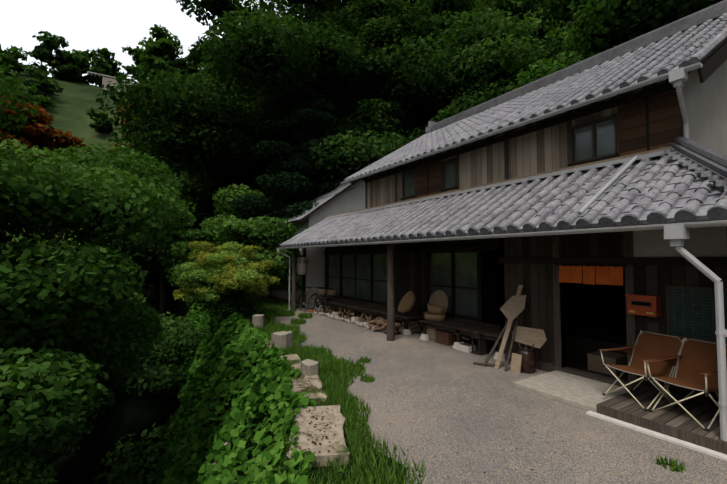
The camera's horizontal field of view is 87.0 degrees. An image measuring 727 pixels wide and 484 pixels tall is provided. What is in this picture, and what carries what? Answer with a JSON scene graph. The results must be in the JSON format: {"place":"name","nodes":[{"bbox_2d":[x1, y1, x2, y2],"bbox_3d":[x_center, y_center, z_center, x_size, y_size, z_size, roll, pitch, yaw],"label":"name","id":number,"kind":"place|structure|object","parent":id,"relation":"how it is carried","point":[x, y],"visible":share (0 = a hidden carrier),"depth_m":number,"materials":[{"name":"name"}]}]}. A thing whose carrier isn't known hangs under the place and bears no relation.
{"place":"outdoors","nodes":[
{"label":"outdoors","id":0,"kind":"place"},
{"bbox_2d":[0,0,303,85],"label":"sky","id":1,"kind":"structure","parent":0,"point":[112,25],"materials":[{"name":"white"}]},
{"bbox_2d":[0,69,407,483],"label":"terrain","id":2,"kind":"structure","parent":0,"point":[74,101],"depth_m":30.23,"materials":[{"name":"green plant"}]},
{"bbox_2d":[87,71,138,91],"bbox_3d":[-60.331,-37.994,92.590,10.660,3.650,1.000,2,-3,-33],"label":"house","id":3,"kind":"structure","parent":2,"relation":"on","point":[105,80],"depth_m":91.61,"materials":[{"name":"concrete"}]},
{"bbox_2d":[252,314,318,375],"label":"stumps","id":4,"kind":"object","parent":2,"relation":"on","point":[309,367],"visible":0.79,"depth_m":8.43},
{"bbox_2d":[16,3,573,478],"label":"tree trunks","id":5,"kind":"object","parent":2,"relation":"on","point":[160,305],"visible":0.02,"depth_m":25.38,"materials":[{"name":"brown plant"}]},
{"bbox_2d":[257,341,349,483],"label":"coping stones","id":6,"kind":"object","parent":2,"relation":"on","point":[339,452],"visible":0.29,"depth_m":4.49,"materials":[{"name":"beige stone"}]},
{"bbox_2d":[271,180,364,301],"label":"side building","id":7,"kind":"structure","parent":2,"relation":"on","point":[347,201],"depth_m":18.51,"materials":[{"name":"paint"}]},
{"bbox_2d":[176,188,354,235],"bbox_3d":[-18.915,-2.852,30.924,49.722,5.492,0.024,-2,-3,42],"label":"overhead wire","id":8,"kind":"object","parent":7,"relation":"attached to","point":[304,203],"visible":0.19,"depth_m":16.12,"materials":[{"name":"black"}]},
{"bbox_2d":[0,0,716,481],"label":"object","id":9,"kind":"structure","parent":2,"relation":"on","point":[126,414],"depth_m":19.58,"materials":[{"name":"black"}]},
{"bbox_2d":[0,0,722,483],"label":"foliage","id":10,"kind":"object","parent":2,"relation":"on","point":[72,370],"visible":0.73,"depth_m":12.50,"materials":[{"name":"green plant"}]},
{"bbox_2d":[262,294,726,483],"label":"gravel yard","id":11,"kind":"structure","parent":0,"point":[604,452],"depth_m":4.72,"materials":[{"name":"grey gravel"}]},
{"bbox_2d":[256,285,271,299],"bbox_3d":[-5.063,1.009,18.693,0.870,3.781,2.438,1,-3,-25],"label":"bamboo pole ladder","id":12,"kind":"object","parent":11,"relation":"on","point":[269,295],"visible":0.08,"depth_m":17.95,"materials":[{"name":"brown wood"}]},
{"bbox_2d":[298,287,326,311],"bbox_3d":[-2.014,2.221,14.778,1.746,1.014,0.493,-2,-3,35],"label":"bicycle","id":13,"kind":"object","parent":11,"relation":"on","point":[320,292],"visible":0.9,"depth_m":14.57,"materials":[{"name":"black metal"}]},
{"bbox_2d":[309,287,337,313],"bbox_3d":[-1.594,2.213,14.642,1.751,1.019,0.493,-2,-3,40],"label":"bicycle","id":14,"kind":"object","parent":11,"relation":"on","point":[332,292],"visible":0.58,"depth_m":14.28,"materials":[{"name":"black metal"}]},
{"bbox_2d":[291,243,394,340],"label":"eave posts","id":15,"kind":"object","parent":11,"relation":"on","point":[390,300],"visible":0.96,"depth_m":9.69,"materials":[{"name":"brown wood"}]},
{"bbox_2d":[305,304,421,333],"bbox_3d":[-0.350,2.445,12.832,1.217,0.426,5.742,2,-3,-33],"label":"firewood and stones","id":16,"kind":"object","parent":11,"relation":"on","point":[379,324],"visible":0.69,"depth_m":11.80,"materials":[{"name":"wood"}]},
{"bbox_2d":[314,298,504,360],"bbox_3d":[0.816,2.340,11.707,0.951,0.480,8.880,2,-3,-33],"label":"engawa","id":17,"kind":"object","parent":11,"relation":"on","point":[459,328],"visible":0.65,"depth_m":9.86,"materials":[{"name":"brown wood"}]},
{"bbox_2d":[398,290,447,321],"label":"baskets","id":18,"kind":"object","parent":17,"relation":"on","point":[437,305],"visible":1,"depth_m":10.32,"materials":[{"name":"brown wicker"}]},
{"bbox_2d":[427,327,487,354],"bbox_3d":[2.182,2.254,9.111,0.486,0.425,1.947,1,-3,-26],"label":"engawa clutter","id":19,"kind":"object","parent":11,"relation":"on","point":[444,337],"visible":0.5,"depth_m":8.94,"materials":[{"name":"brown wood"}]},
{"bbox_2d":[473,285,525,370],"bbox_3d":[2.636,1.613,7.326,0.943,1.565,0.584,0,-3,-8],"label":"leaning sign","id":20,"kind":"object","parent":11,"relation":"on","point":[512,308],"visible":1,"depth_m":7.34,"materials":[{"name":"brown wood"}]},
{"bbox_2d":[291,60,726,405],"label":"house walls","id":21,"kind":"structure","parent":11,"relation":"on","point":[479,281],"depth_m":7.69,"materials":[{"name":"brown wood"}]},
{"bbox_2d":[279,136,726,247],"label":"roof","id":22,"kind":"structure","parent":21,"relation":"attached to","point":[688,183],"depth_m":6.61,"materials":[{"name":"tile"}]},
{"bbox_2d":[296,249,307,275],"bbox_3d":[-2.525,0.805,15.623,0.500,1.110,0.502,2,-3,-33],"label":"lantern","id":23,"kind":"object","parent":22,"relation":"hanging from","point":[301,265],"visible":0.94,"depth_m":15.44,"materials":[{"name":"paper"}]},
{"bbox_2d":[276,62,726,440],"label":"gutters","id":24,"kind":"object","parent":22,"relation":"attached to","point":[676,234],"visible":0.83,"depth_m":5.61,"materials":[{"name":"plastic"}]},
{"bbox_2d":[344,0,726,183],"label":"roof","id":25,"kind":"structure","parent":21,"relation":"on","point":[700,36],"depth_m":9.23,"materials":[{"name":"tile"}]},
{"bbox_2d":[556,264,626,285],"bbox_3d":[3.772,0.545,6.418,0.044,0.325,1.140,2,-3,-33],"label":"door curtain","id":26,"kind":"object","parent":21,"relation":"hanging from","point":[609,274],"visible":1,"depth_m":6.36,"materials":[{"name":"orange fabric"}]},
{"bbox_2d":[625,294,661,316],"bbox_3d":[4.173,0.940,5.719,0.180,0.295,0.410,2,-3,-33],"label":"mailbox","id":27,"kind":"object","parent":21,"relation":"attached to","point":[644,305],"visible":1,"depth_m":5.65,"materials":[{"name":"orange"}]},
{"bbox_2d":[666,286,726,344],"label":"blackboard","id":28,"kind":"object","parent":21,"relation":"attached to","point":[690,312],"visible":0.73,"depth_m":5.27,"materials":[{"name":"green wood"}]},
{"bbox_2d":[510,326,546,373],"bbox_3d":[2.930,1.980,7.010,0.416,0.790,0.710,2,-3,-33],"label":"wooden sign","id":29,"kind":"object","parent":11,"relation":"on","point":[523,359],"visible":1,"depth_m":6.94,"materials":[{"name":"brown wood"}]},
{"bbox_2d":[513,370,627,412],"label":"entrance slab","id":30,"kind":"structure","parent":11,"relation":"on","point":[580,392],"depth_m":5.86,"materials":[{"name":"concrete"}]},
{"bbox_2d":[586,387,726,460],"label":"deck","id":31,"kind":"structure","parent":11,"relation":"on","point":[679,425],"depth_m":4.69,"materials":[{"name":"brown wood"}]},
{"bbox_2d":[597,330,685,410],"bbox_3d":[3.845,1.729,5.280,0.819,0.874,0.690,1,-3,-19],"label":"camp chair","id":32,"kind":"object","parent":31,"relation":"on","point":[651,345],"visible":0.92,"depth_m":5.32,"materials":[{"name":"beige metal"}]},
{"bbox_2d":[644,338,726,430],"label":"camp chair","id":33,"kind":"object","parent":31,"relation":"on","point":[696,369],"visible":0.85,"depth_m":4.84,"materials":[{"name":"beige metal"}]}
]}

